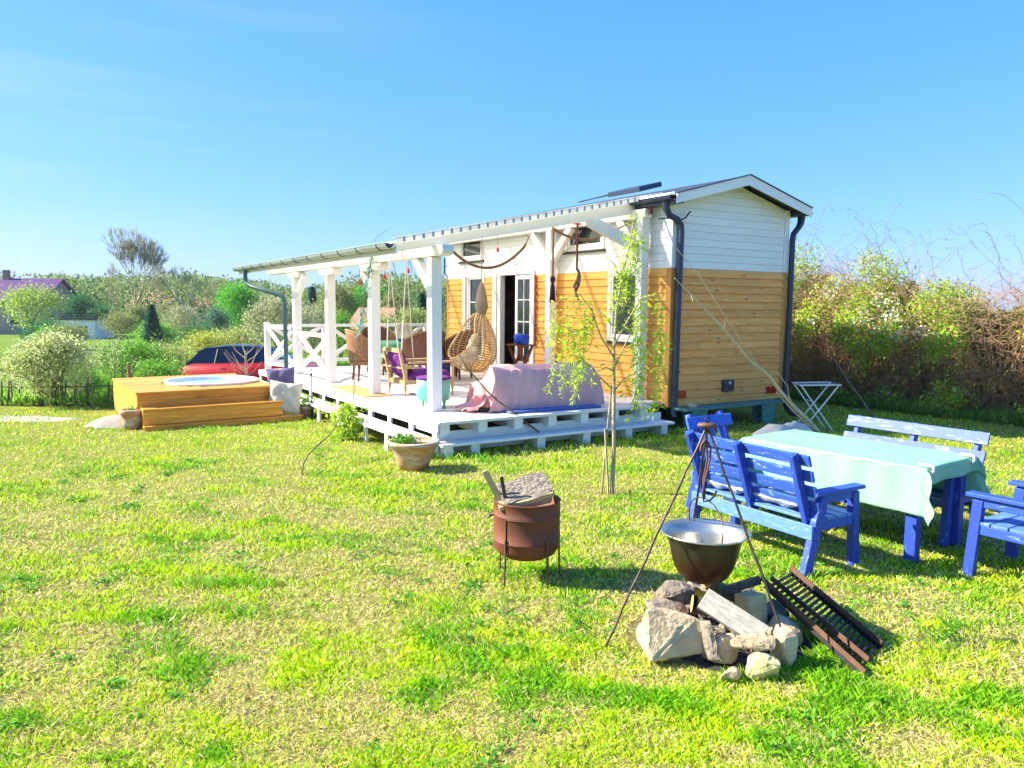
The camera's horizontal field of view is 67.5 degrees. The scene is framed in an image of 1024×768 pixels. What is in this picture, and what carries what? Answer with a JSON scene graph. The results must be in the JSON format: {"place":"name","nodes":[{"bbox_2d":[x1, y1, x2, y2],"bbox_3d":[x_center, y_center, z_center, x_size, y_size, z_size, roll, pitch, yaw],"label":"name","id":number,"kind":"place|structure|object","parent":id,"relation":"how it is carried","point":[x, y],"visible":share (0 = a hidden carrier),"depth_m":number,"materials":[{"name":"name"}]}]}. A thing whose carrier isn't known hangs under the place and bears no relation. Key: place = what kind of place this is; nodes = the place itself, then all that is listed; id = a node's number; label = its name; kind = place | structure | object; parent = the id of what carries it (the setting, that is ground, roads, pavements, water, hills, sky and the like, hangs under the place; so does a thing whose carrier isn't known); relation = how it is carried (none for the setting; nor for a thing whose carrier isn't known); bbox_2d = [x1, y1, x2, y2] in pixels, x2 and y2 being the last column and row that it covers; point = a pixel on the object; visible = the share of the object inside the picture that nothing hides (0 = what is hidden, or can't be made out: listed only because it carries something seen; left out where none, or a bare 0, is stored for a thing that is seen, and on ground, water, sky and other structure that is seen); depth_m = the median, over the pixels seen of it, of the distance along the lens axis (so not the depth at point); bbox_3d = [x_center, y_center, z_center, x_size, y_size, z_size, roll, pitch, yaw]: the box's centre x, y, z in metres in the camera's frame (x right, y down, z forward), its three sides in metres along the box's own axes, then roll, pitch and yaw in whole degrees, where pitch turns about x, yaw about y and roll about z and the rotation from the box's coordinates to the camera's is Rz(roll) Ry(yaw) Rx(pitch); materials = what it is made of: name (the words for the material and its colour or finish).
{"place":"outdoors","nodes":[
{"label":"outdoors","id":0,"kind":"place"},
{"bbox_2d":[0,416,80,421],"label":"path","id":1,"kind":"structure","parent":0,"point":[40,418],"depth_m":13.06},
{"bbox_2d":[0,305,1023,767],"bbox_3d":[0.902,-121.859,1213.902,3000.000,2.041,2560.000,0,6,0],"label":"ground","id":2,"kind":"structure","parent":0,"point":[738,415],"depth_m":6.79,"materials":[{"name":"green plant"}]},
{"bbox_2d":[0,280,71,328],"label":"lime tree","id":3,"kind":"object","parent":2,"relation":"on","point":[24,296],"visible":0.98,"depth_m":61.81,"materials":[{"name":"green plant"}]},
{"bbox_2d":[0,270,79,333],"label":"country house","id":4,"kind":"structure","parent":2,"relation":"on","point":[7,281],"depth_m":92.38,"materials":[{"name":"purple paint"}]},
{"bbox_2d":[15,314,82,344],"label":"bush","id":5,"kind":"object","parent":2,"relation":"on","point":[30,330],"visible":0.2,"depth_m":54.13,"materials":[{"name":"green plant"}]},
{"bbox_2d":[0,318,102,405],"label":"blossom shrub","id":6,"kind":"object","parent":2,"relation":"on","point":[44,354],"visible":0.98,"depth_m":14.61,"materials":[{"name":"green plant"}]},
{"bbox_2d":[38,317,94,345],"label":"bush","id":7,"kind":"object","parent":2,"relation":"on","point":[81,332],"visible":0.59,"depth_m":52.03,"materials":[{"name":"green plant"}]},
{"bbox_2d":[0,364,149,405],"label":"stake fence","id":8,"kind":"object","parent":2,"relation":"on","point":[87,386],"visible":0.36,"depth_m":14.83,"materials":[{"name":"brown wood"}]},
{"bbox_2d":[58,290,100,317],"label":"bush","id":9,"kind":"object","parent":2,"relation":"on","point":[78,304],"visible":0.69,"depth_m":85.76,"materials":[{"name":"green plant"}]},
{"bbox_2d":[51,363,113,395],"bbox_3d":[-8.905,-0.029,15.915,1.246,0.920,1.296,0,6,0],"label":"green shrub","id":10,"kind":"object","parent":2,"relation":"on","point":[98,382],"visible":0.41,"depth_m":15.83,"materials":[{"name":"green plant"}]},
{"bbox_2d":[53,318,114,338],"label":"garden shed","id":11,"kind":"structure","parent":2,"relation":"on","point":[99,333],"depth_m":79.91,"materials":[{"name":"blue paint"}]},
{"bbox_2d":[84,415,122,428],"bbox_3d":[-6.442,0.586,12.495,0.962,0.171,0.718,0,6,0],"label":"sand heap","id":12,"kind":"object","parent":2,"relation":"on","point":[112,421],"visible":0.58,"depth_m":12.26,"materials":[{"name":"beige sand"}]},
{"bbox_2d":[90,337,137,378],"bbox_3d":[-9.143,-0.274,17.528,1.016,1.654,1.090,0,6,0],"label":"young shrub","id":13,"kind":"object","parent":2,"relation":"on","point":[112,356],"visible":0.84,"depth_m":17.47,"materials":[{"name":"green plant"}]},
{"bbox_2d":[95,305,141,342],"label":"leafy tree","id":14,"kind":"object","parent":2,"relation":"on","point":[114,319],"visible":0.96,"depth_m":71.39,"materials":[{"name":"green plant"}]},
{"bbox_2d":[119,405,141,429],"bbox_3d":[-6.004,0.518,12.101,0.366,0.384,0.406,0,6,0],"label":"terracotta pot","id":15,"kind":"object","parent":2,"relation":"on","point":[131,418],"visible":0.94,"depth_m":12.01,"materials":[{"name":"ceramic"}]},
{"bbox_2d":[84,331,179,377],"bbox_3d":[-11.935,-0.694,24.179,2.343,2.022,2.579,4,7,34],"label":"green shrub","id":16,"kind":"object","parent":2,"relation":"on","point":[135,349],"visible":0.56,"depth_m":23.88,"materials":[{"name":"green plant"}]},
{"bbox_2d":[100,226,168,337],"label":"bare tree","id":17,"kind":"object","parent":2,"relation":"on","point":[152,258],"visible":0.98,"depth_m":82.43,"materials":[{"name":"grey plant"}]},
{"bbox_2d":[139,304,165,346],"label":"conifer tree","id":18,"kind":"object","parent":2,"relation":"on","point":[151,316],"visible":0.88,"depth_m":54.60,"materials":[{"name":"green plant"}]},
{"bbox_2d":[126,318,184,346],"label":"green shrub","id":19,"kind":"object","parent":2,"relation":"on","point":[167,330],"visible":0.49,"depth_m":55.64,"materials":[{"name":"green plant"}]},
{"bbox_2d":[120,350,194,377],"bbox_3d":[-9.087,-0.157,19.604,1.586,1.663,1.874,4,7,35],"label":"green shrub","id":20,"kind":"object","parent":2,"relation":"on","point":[161,370],"visible":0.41,"depth_m":19.46,"materials":[{"name":"green plant"}]},
{"bbox_2d":[147,334,198,372],"bbox_3d":[-12.107,-0.871,26.977,2.409,1.855,2.302,0,6,0],"label":"blossom shrub","id":21,"kind":"object","parent":2,"relation":"on","point":[184,351],"visible":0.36,"depth_m":26.95,"materials":[{"name":"green plant"}]},
{"bbox_2d":[158,303,204,348],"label":"blossom tree","id":22,"kind":"object","parent":2,"relation":"on","point":[182,312],"visible":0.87,"depth_m":57.28,"materials":[{"name":"green plant"}]},
{"bbox_2d":[164,266,202,328],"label":"bare tree","id":23,"kind":"object","parent":2,"relation":"on","point":[186,277],"visible":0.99,"depth_m":83.35,"materials":[{"name":"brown plant"}]},
{"bbox_2d":[0,354,382,405],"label":"meadow grass","id":24,"kind":"structure","parent":2,"relation":"on","point":[98,397],"depth_m":14.83,"materials":[{"name":"green plant"}]},
{"bbox_2d":[163,319,228,346],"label":"bush","id":25,"kind":"object","parent":2,"relation":"on","point":[180,335],"visible":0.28,"depth_m":49.24,"materials":[{"name":"green plant"}]},
{"bbox_2d":[177,324,234,361],"bbox_3d":[-13.262,-1.528,32.969,2.661,2.113,3.014,0,6,0],"label":"yellow shrub","id":26,"kind":"object","parent":2,"relation":"on","point":[208,339],"visible":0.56,"depth_m":32.74,"materials":[{"name":"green plant"}]},
{"bbox_2d":[112,373,303,431],"bbox_3d":[-5.547,0.244,13.809,2.560,0.647,3.166,-4,7,-34],"label":"hot tub","id":27,"kind":"object","parent":2,"relation":"on","point":[172,402],"visible":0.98,"depth_m":12.79,"materials":[{"name":"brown wood"}]},
{"bbox_2d":[269,380,302,414],"bbox_3d":[-3.932,0.234,13.278,0.641,0.616,0.272,-1,6,-18],"label":"pillow","id":28,"kind":"object","parent":27,"relation":"on","point":[288,395],"visible":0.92,"depth_m":13.22,"materials":[{"name":"beige fabric"}]},
{"bbox_2d":[266,367,294,383],"bbox_3d":[-4.120,-0.041,13.690,0.534,0.522,0.238,-1,6,-12],"label":"pillow","id":29,"kind":"object","parent":28,"relation":"on","point":[285,375],"visible":0.56,"depth_m":13.64,"materials":[{"name":"purple fabric"}]},
{"bbox_2d":[201,305,233,341],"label":"dark shrub","id":30,"kind":"object","parent":2,"relation":"on","point":[216,318],"visible":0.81,"depth_m":59.55,"materials":[{"name":"green plant"}]},
{"bbox_2d":[0,267,446,331],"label":"distant wood","id":31,"kind":"object","parent":2,"relation":"on","point":[96,286],"visible":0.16,"depth_m":105.44,"materials":[{"name":"green plant"}]},
{"bbox_2d":[209,278,262,329],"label":"green tree","id":32,"kind":"object","parent":2,"relation":"on","point":[241,295],"visible":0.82,"depth_m":65.14,"materials":[{"name":"green plant"}]},
{"bbox_2d":[212,322,263,344],"bbox_3d":[-12.988,-1.851,36.145,2.986,2.222,2.967,0,6,0],"label":"blossom shrub","id":33,"kind":"object","parent":2,"relation":"on","point":[237,333],"visible":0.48,"depth_m":35.77,"materials":[{"name":"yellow plant"}]},
{"bbox_2d":[178,344,318,381],"bbox_3d":[-7.900,-0.454,23.799,4.275,1.512,1.900,0,6,-6],"label":"parked car","id":34,"kind":"object","parent":2,"relation":"on","point":[211,360],"visible":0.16,"depth_m":22.93,"materials":[{"name":"red paint"}]},
{"bbox_2d":[235,286,323,347],"bbox_3d":[-10.386,-2.423,33.897,3.534,3.774,3.253,-3,7,-30],"label":"blossom tree","id":35,"kind":"object","parent":2,"relation":"on","point":[272,305],"visible":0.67,"depth_m":33.41,"materials":[{"name":"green plant"}]},
{"bbox_2d":[290,298,339,358],"bbox_3d":[-9.382,-2.369,36.102,2.302,3.304,2.859,0,6,0],"label":"blossom tree","id":36,"kind":"object","parent":2,"relation":"on","point":[316,314],"visible":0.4,"depth_m":35.73,"materials":[{"name":"green plant"}]},
{"bbox_2d":[316,280,358,321],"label":"leafy tree","id":37,"kind":"object","parent":2,"relation":"on","point":[344,300],"visible":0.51,"depth_m":69.28,"materials":[{"name":"green plant"}]},
{"bbox_2d":[336,308,355,356],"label":"green shrub","id":38,"kind":"object","parent":2,"relation":"on","point":[339,339],"visible":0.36,"depth_m":45.73,"materials":[{"name":"green plant"}]},
{"bbox_2d":[321,230,385,440],"bbox_3d":[-2.267,-0.754,11.470,0.668,3.185,1.305,4,7,31],"label":"climbing plant","id":39,"kind":"object","parent":2,"relation":"on","point":[346,419],"visible":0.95,"depth_m":11.30,"materials":[{"name":"green plant"}]},
{"bbox_2d":[300,399,428,450],"bbox_3d":[-2.444,0.637,11.977,0.360,0.285,4.850,-3,7,-32],"label":"side step","id":40,"kind":"object","parent":2,"relation":"on","point":[387,429],"visible":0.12,"depth_m":11.17,"materials":[{"name":"white paint"}]},
{"bbox_2d":[349,282,387,316],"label":"green tree","id":41,"kind":"object","parent":2,"relation":"on","point":[358,295],"visible":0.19,"depth_m":70.68,"materials":[{"name":"green plant"}]},
{"bbox_2d":[350,307,401,332],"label":"country house","id":42,"kind":"structure","parent":2,"relation":"on","point":[355,316],"depth_m":63.41,"materials":[{"name":"orange paint"}]},
{"bbox_2d":[380,284,412,321],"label":"leafy tree","id":43,"kind":"object","parent":2,"relation":"on","point":[398,297],"visible":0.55,"depth_m":65.17,"materials":[{"name":"green plant"}]},
{"bbox_2d":[392,302,426,331],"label":"blossom shrub","id":44,"kind":"object","parent":2,"relation":"on","point":[418,316],"visible":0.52,"depth_m":45.52,"materials":[{"name":"green plant"}]},
{"bbox_2d":[388,432,439,471],"bbox_3d":[-1.186,0.807,9.262,0.626,0.462,0.626,0,6,0],"label":"terracotta pot","id":45,"kind":"object","parent":2,"relation":"on","point":[413,453],"visible":1,"depth_m":9.10,"materials":[{"name":"ceramic"}]},
{"bbox_2d":[259,365,661,452],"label":"wooden deck","id":46,"kind":"structure","parent":2,"relation":"on","point":[410,412],"depth_m":11.61,"materials":[{"name":"paint"}]},
{"bbox_2d":[264,322,426,377],"bbox_3d":[-3.040,-0.822,17.416,4.170,1.093,3.590,-3,7,-32],"label":"deck railing","id":47,"kind":"object","parent":46,"relation":"on","point":[275,356],"visible":0.47,"depth_m":17.75,"materials":[{"name":"white paint"}]},
{"bbox_2d":[344,329,368,381],"bbox_3d":[-3.001,-0.589,15.416,0.710,1.046,0.813,-3,7,-27],"label":"wicker chair","id":48,"kind":"object","parent":46,"relation":"on","point":[362,358],"visible":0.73,"depth_m":15.11,"materials":[{"name":"brown wicker"}]},
{"bbox_2d":[330,385,391,397],"bbox_3d":[-2.693,0.118,13.548,0.480,0.015,1.900,-3,7,-30],"label":"doormat","id":49,"kind":"object","parent":46,"relation":"on","point":[361,391],"visible":0.93,"depth_m":13.50,"materials":[{"name":"beige fabric"}]},
{"bbox_2d":[382,347,458,396],"bbox_3d":[-1.582,-0.235,13.221,1.103,0.805,0.750,-3,7,-32],"label":"lounge armchair","id":50,"kind":"object","parent":46,"relation":"on","point":[397,358],"visible":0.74,"depth_m":12.96,"materials":[{"name":"purple fabric"}]},
{"bbox_2d":[402,330,445,366],"bbox_3d":[-1.783,-0.602,15.639,0.929,1.046,0.813,-4,8,-40],"label":"wicker chair","id":51,"kind":"object","parent":46,"relation":"on","point":[419,344],"visible":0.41,"depth_m":15.28,"materials":[{"name":"brown wicker"}]},
{"bbox_2d":[416,375,450,407],"bbox_3d":[-1.175,0.116,11.477,0.524,0.470,0.524,-3,7,-32],"label":"drum stool","id":52,"kind":"object","parent":46,"relation":"on","point":[422,388],"visible":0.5,"depth_m":11.31,"materials":[{"name":"teal paint"}]},
{"bbox_2d":[232,192,662,411],"bbox_3d":[-1.974,-1.616,15.291,4.950,3.637,9.420,-3,7,-32],"label":"pergola","id":53,"kind":"object","parent":46,"relation":"on","point":[434,247],"visible":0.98,"depth_m":12.41,"materials":[{"name":"white paint"}]},
{"bbox_2d":[383,260,417,368],"bbox_3d":[-1.915,-1.288,13.020,0.280,2.010,0.882,-3,7,-32],"label":"plank swing","id":54,"kind":"object","parent":53,"relation":"hanging from","point":[411,367],"visible":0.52,"depth_m":12.86,"materials":[{"name":"white wood"}]},
{"bbox_2d":[448,238,496,372],"bbox_3d":[-0.749,-1.538,14.751,0.946,2.644,0.922,-3,7,-32],"label":"egg chair","id":55,"kind":"object","parent":53,"relation":"hanging from","point":[469,355],"visible":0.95,"depth_m":14.66,"materials":[{"name":"wicker"}]},
{"bbox_2d":[443,329,476,379],"bbox_3d":[-1.088,-0.631,15.963,0.710,1.046,0.813,4,7,33],"label":"wicker chair","id":56,"kind":"object","parent":46,"relation":"on","point":[448,341],"visible":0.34,"depth_m":15.64,"materials":[{"name":"brown wicker"}]},
{"bbox_2d":[451,361,603,411],"bbox_3d":[0.208,0.013,11.613,2.315,0.673,0.905,-3,7,-28],"label":"covered sofa","id":57,"kind":"object","parent":46,"relation":"on","point":[515,386],"visible":0.86,"depth_m":11.29,"materials":[{"name":"pink fabric"}]},
{"bbox_2d":[502,404,600,413],"bbox_3d":[0.602,0.361,11.314,1.580,0.035,0.280,-3,7,-30],"label":"foam mat","id":58,"kind":"object","parent":46,"relation":"on","point":[541,409],"visible":0.91,"depth_m":11.18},
{"bbox_2d":[488,494,560,588],"bbox_3d":[0.094,1.136,5.605,0.537,0.614,0.498,0,6,0],"label":"barrel brazier","id":59,"kind":"object","parent":2,"relation":"on","point":[526,534],"visible":0.89,"depth_m":5.39,"materials":[{"name":"metal"}]},
{"bbox_2d":[495,472,554,505],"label":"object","id":60,"kind":"object","parent":59,"relation":"on","point":[530,485],"visible":0.94,"depth_m":5.53,"materials":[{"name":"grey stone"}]},
{"bbox_2d":[435,419,674,458],"bbox_3d":[0.750,0.785,11.130,4.080,0.211,0.300,-3,7,-32],"label":"front step","id":61,"kind":"object","parent":2,"relation":"on","point":[581,434],"visible":0.73,"depth_m":10.89,"materials":[{"name":"white paint"}]},
{"bbox_2d":[534,211,673,493],"bbox_3d":[0.964,-0.290,7.993,1.465,2.996,0.429,0,6,0],"label":"young willow","id":62,"kind":"object","parent":2,"relation":"on","point":[623,271],"visible":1,"depth_m":7.94,"materials":[{"name":"green plant"}]},
{"bbox_2d":[447,174,813,416],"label":"tiny house","id":63,"kind":"structure","parent":2,"relation":"on","point":[731,242],"depth_m":13.18,"materials":[{"name":"brown wood"}]},
{"bbox_2d":[457,241,483,263],"bbox_3d":[-0.925,-3.079,17.578,0.130,0.605,1.160,-3,7,-32],"label":"window","id":64,"kind":"structure","parent":63,"relation":"in","point":[471,251],"depth_m":17.59,"materials":[{"name":"white paint"}]},
{"bbox_2d":[467,273,484,359],"bbox_3d":[-0.810,-1.542,17.568,0.095,1.940,0.800,-3,7,-32],"label":"window","id":65,"kind":"structure","parent":63,"relation":"in","point":[473,280],"depth_m":17.65,"materials":[{"name":"white paint"}]},
{"bbox_2d":[515,274,531,363],"bbox_3d":[0.247,-1.185,15.851,0.040,2.123,0.640,-3,7,-32],"label":"door","id":66,"kind":"structure","parent":63,"relation":"in","point":[523,283],"depth_m":15.83,"materials":[{"name":"white paint"}]},
{"bbox_2d":[562,227,605,254],"bbox_3d":[1.331,-2.692,13.974,0.130,0.605,1.220,-3,7,-32],"label":"window","id":67,"kind":"structure","parent":63,"relation":"in","point":[598,245],"depth_m":13.95,"materials":[{"name":"white paint"}]},
{"bbox_2d":[578,182,661,202],"bbox_3d":[1.827,-3.325,13.331,0.503,0.199,1.725,-3,7,-32],"label":"solar panel","id":68,"kind":"object","parent":63,"relation":"on","point":[634,189],"visible":1,"depth_m":12.72,"materials":[{"name":"blue glass"}]},
{"bbox_2d":[607,268,646,345],"bbox_3d":[1.965,-1.318,13.073,0.130,1.285,1.060,-3,7,-32],"label":"window","id":69,"kind":"structure","parent":63,"relation":"in","point":[610,330],"depth_m":13.24,"materials":[{"name":"white paint"}]},
{"bbox_2d":[637,607,702,661],"bbox_3d":[0.909,1.409,4.314,0.407,0.300,0.142,3,-24,-6],"label":"fire pit stone","id":70,"kind":"object","parent":2,"relation":"on","point":[663,633],"visible":0.95,"depth_m":4.26,"materials":[{"name":"grey stone"}]},
{"bbox_2d":[603,417,796,669],"bbox_3d":[0.950,0.882,4.551,0.936,1.376,1.199,-2,6,-19],"label":"cooking tripod","id":71,"kind":"object","parent":2,"relation":"on","point":[705,425],"visible":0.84,"depth_m":4.48,"materials":[{"name":"metal"}]},
{"bbox_2d":[700,429,716,502],"bbox_3d":[1.168,0.482,4.557,0.115,0.454,0.022,0,6,0],"label":"chain hook","id":72,"kind":"object","parent":71,"relation":"hanging from","point":[706,442],"visible":1,"depth_m":4.55,"materials":[{"name":"brown metal"}]},
{"bbox_2d":[660,497,751,584],"bbox_3d":[1.168,0.946,4.650,0.544,0.514,0.544,0,6,0],"label":"cooking kettle","id":73,"kind":"object","parent":72,"relation":"hanging from","point":[704,551],"visible":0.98,"depth_m":4.55,"materials":[{"name":"metal"}]},
{"bbox_2d":[636,624,812,672],"bbox_3d":[1.301,1.524,4.656,0.946,0.026,0.993,4,7,32],"label":"fire ash","id":74,"kind":"object","parent":2,"relation":"on","point":[742,656],"visible":0.09,"depth_m":4.32,"materials":[{"name":"grey soil"}]},
{"bbox_2d":[650,580,694,604],"bbox_3d":[1.063,1.386,5.051,0.259,0.183,0.240,-3,12,-30],"label":"fire pit stone","id":75,"kind":"object","parent":74,"relation":"on","point":[678,591],"visible":0.7,"depth_m":4.97,"materials":[{"name":"grey stone"}]},
{"bbox_2d":[700,620,720,661],"bbox_3d":[1.099,1.435,4.292,0.102,0.228,0.184,-10,-7,-7],"label":"fire pit stone","id":76,"kind":"object","parent":74,"relation":"on","point":[710,647],"visible":0.9,"depth_m":4.24,"materials":[{"name":"grey stone"}]},
{"bbox_2d":[714,633,737,663],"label":"fire pit stone","id":77,"kind":"object","parent":74,"relation":"on","point":[728,652],"visible":0.67,"depth_m":4.24,"materials":[{"name":"grey stone"}]},
{"bbox_2d":[697,589,768,634],"bbox_3d":[1.255,1.325,4.357,0.380,0.130,0.036,30,-23,24],"label":"firewood plank","id":78,"kind":"object","parent":77,"relation":"on","point":[726,613],"visible":0.76,"depth_m":4.35,"materials":[{"name":"grey wood"}]},
{"bbox_2d":[685,604,769,652],"bbox_3d":[1.311,1.496,4.651,0.639,0.134,0.593,0,6,0],"label":"charcoal","id":79,"kind":"object","parent":74,"relation":"on","point":[720,629],"visible":0.09,"depth_m":4.64,"materials":[{"name":"brown wood"}]},
{"bbox_2d":[645,597,688,614],"bbox_3d":[0.956,1.388,4.768,0.272,0.074,0.208,7,11,-11],"label":"fire pit stone","id":80,"kind":"object","parent":79,"relation":"on","point":[654,602],"visible":0.63,"depth_m":4.74,"materials":[{"name":"grey stone"}]},
{"bbox_2d":[701,582,740,602],"bbox_3d":[1.332,1.304,4.868,0.349,0.247,0.097,-4,7,-37],"label":"firewood log","id":81,"kind":"object","parent":79,"relation":"on","point":[716,588],"visible":0.28,"depth_m":4.79,"materials":[{"name":"brown wood"}]},
{"bbox_2d":[718,575,761,595],"bbox_3d":[1.431,1.273,4.830,0.299,0.109,0.030,-1,6,-14],"label":"firewood stick","id":82,"kind":"object","parent":81,"relation":"on","point":[734,587],"visible":0.79,"depth_m":4.82,"materials":[{"name":"brown wood"}]},
{"bbox_2d":[735,591,767,624],"bbox_3d":[1.445,1.379,4.634,0.150,0.220,0.120,1,-3,-28],"label":"firewood block","id":83,"kind":"object","parent":74,"relation":"on","point":[753,603],"depth_m":4.59,"materials":[{"name":"grey stone"}]},
{"bbox_2d":[675,399,783,430],"bbox_3d":[3.656,0.519,12.831,2.350,0.375,0.270,-3,7,-32],"label":"teal bench","id":84,"kind":"object","parent":2,"relation":"on","point":[763,411],"visible":0.79,"depth_m":13.02,"materials":[{"name":"paint"}]},
{"bbox_2d":[685,410,775,512],"bbox_3d":[2.137,0.779,7.528,0.690,0.940,0.739,-4,7,-36],"label":"garden armchair","id":85,"kind":"object","parent":2,"relation":"on","point":[721,419],"visible":0.16,"depth_m":7.63,"materials":[{"name":"blue paint"}]},
{"bbox_2d":[674,278,820,431],"bbox_3d":[3.599,-0.341,11.612,3.107,2.433,0.228,-3,7,-28],"label":"leaning pole","id":86,"kind":"object","parent":2,"relation":"on","point":[812,425],"visible":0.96,"depth_m":12.01,"materials":[{"name":"brown wood"}]},
{"bbox_2d":[746,651,780,679],"bbox_3d":[1.349,1.515,4.120,0.177,0.146,0.149,8,-1,11],"label":"fire pit stone","id":87,"kind":"object","parent":2,"relation":"on","point":[761,664],"visible":0.98,"depth_m":4.07,"materials":[{"name":"stone"}]},
{"bbox_2d":[730,633,775,650],"bbox_3d":[1.315,1.399,4.180,0.250,0.063,0.138,-3,9,6],"label":"fire pit stone","id":88,"kind":"object","parent":87,"relation":"on","point":[759,641],"visible":1,"depth_m":4.14,"materials":[{"name":"beige stone"}]},
{"bbox_2d":[685,431,865,576],"bbox_3d":[2.074,0.906,6.293,0.739,0.940,1.310,-3,7,-30],"label":"garden bench","id":89,"kind":"object","parent":2,"relation":"on","point":[818,515],"visible":0.87,"depth_m":5.94,"materials":[{"name":"blue paint"}]},
{"bbox_2d":[753,487,815,507],"bbox_3d":[2.228,0.895,6.126,0.440,0.158,0.460,-3,7,-30],"label":"seat pad","id":90,"kind":"object","parent":89,"relation":"on","point":[783,503],"visible":0.37,"depth_m":6.04,"materials":[{"name":"grey fabric"}]},
{"bbox_2d":[752,421,813,435],"bbox_3d":[4.145,0.688,11.679,1.020,0.242,0.520,0,6,-8],"label":"tarp","id":91,"kind":"object","parent":2,"relation":"on","point":[769,428],"visible":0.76,"depth_m":11.57,"materials":[{"name":"white fabric"}]},
{"bbox_2d":[770,625,797,666],"bbox_3d":[1.489,1.439,4.227,0.131,0.218,0.139,-3,7,-32],"label":"fire pit stone","id":92,"kind":"object","parent":2,"relation":"on","point":[785,650],"visible":0.86,"depth_m":4.18,"materials":[{"name":"grey stone"}]},
{"bbox_2d":[767,614,802,645],"bbox_3d":[1.612,1.486,4.529,0.212,0.186,0.171,18,13,23],"label":"fire pit stone","id":93,"kind":"object","parent":2,"relation":"on","point":[774,628],"visible":0.61,"depth_m":4.51,"materials":[{"name":"grey stone"}]},
{"bbox_2d":[791,382,841,431],"bbox_3d":[4.945,0.365,12.518,0.658,0.779,0.461,1,6,3],"label":"folding table","id":94,"kind":"object","parent":2,"relation":"on","point":[818,384],"visible":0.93,"depth_m":12.34,"materials":[{"name":"white metal"}]},
{"bbox_2d":[760,565,885,674],"bbox_3d":[1.881,1.381,4.607,0.412,0.308,0.961,-2,6,-24],"label":"fire grate","id":95,"kind":"object","parent":2,"relation":"on","point":[831,644],"visible":0.97,"depth_m":4.58,"materials":[{"name":"black paint"}]},
{"bbox_2d":[746,475,965,561],"bbox_3d":[3.014,0.935,6.841,0.858,0.765,1.680,-4,7,-37],"label":"garden table","id":96,"kind":"object","parent":2,"relation":"on","point":[912,537],"visible":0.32,"depth_m":6.07,"materials":[{"name":"blue paint"}]},
{"bbox_2d":[733,429,990,526],"bbox_3d":[3.006,0.775,6.840,1.073,0.464,1.934,-4,7,-37],"label":"tablecloth","id":97,"kind":"object","parent":96,"relation":"on","point":[896,477],"visible":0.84,"depth_m":6.38,"materials":[{"name":"teal fabric"}]},
{"bbox_2d":[784,192,1023,425],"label":"bramble hedge","id":98,"kind":"object","parent":2,"relation":"on","point":[929,354],"visible":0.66,"depth_m":15.29,"materials":[{"name":"green plant"}]},
{"bbox_2d":[840,415,990,545],"bbox_3d":[3.563,0.841,7.132,0.732,0.920,1.370,-4,7,-34],"label":"garden bench","id":99,"kind":"object","parent":2,"relation":"on","point":[943,499],"visible":0.26,"depth_m":6.96,"materials":[{"name":"blue paint"}]},
{"bbox_2d":[962,480,1023,576],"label":"garden armchair","id":100,"kind":"object","parent":2,"relation":"on","point":[1006,524],"visible":0.97,"depth_m":5.66,"materials":[{"name":"blue paint"}]},
{"bbox_2d":[0,0,1023,309],"label":"sky","id":101,"kind":"structure","parent":0,"point":[229,134],"materials":[{"name":"blue"}]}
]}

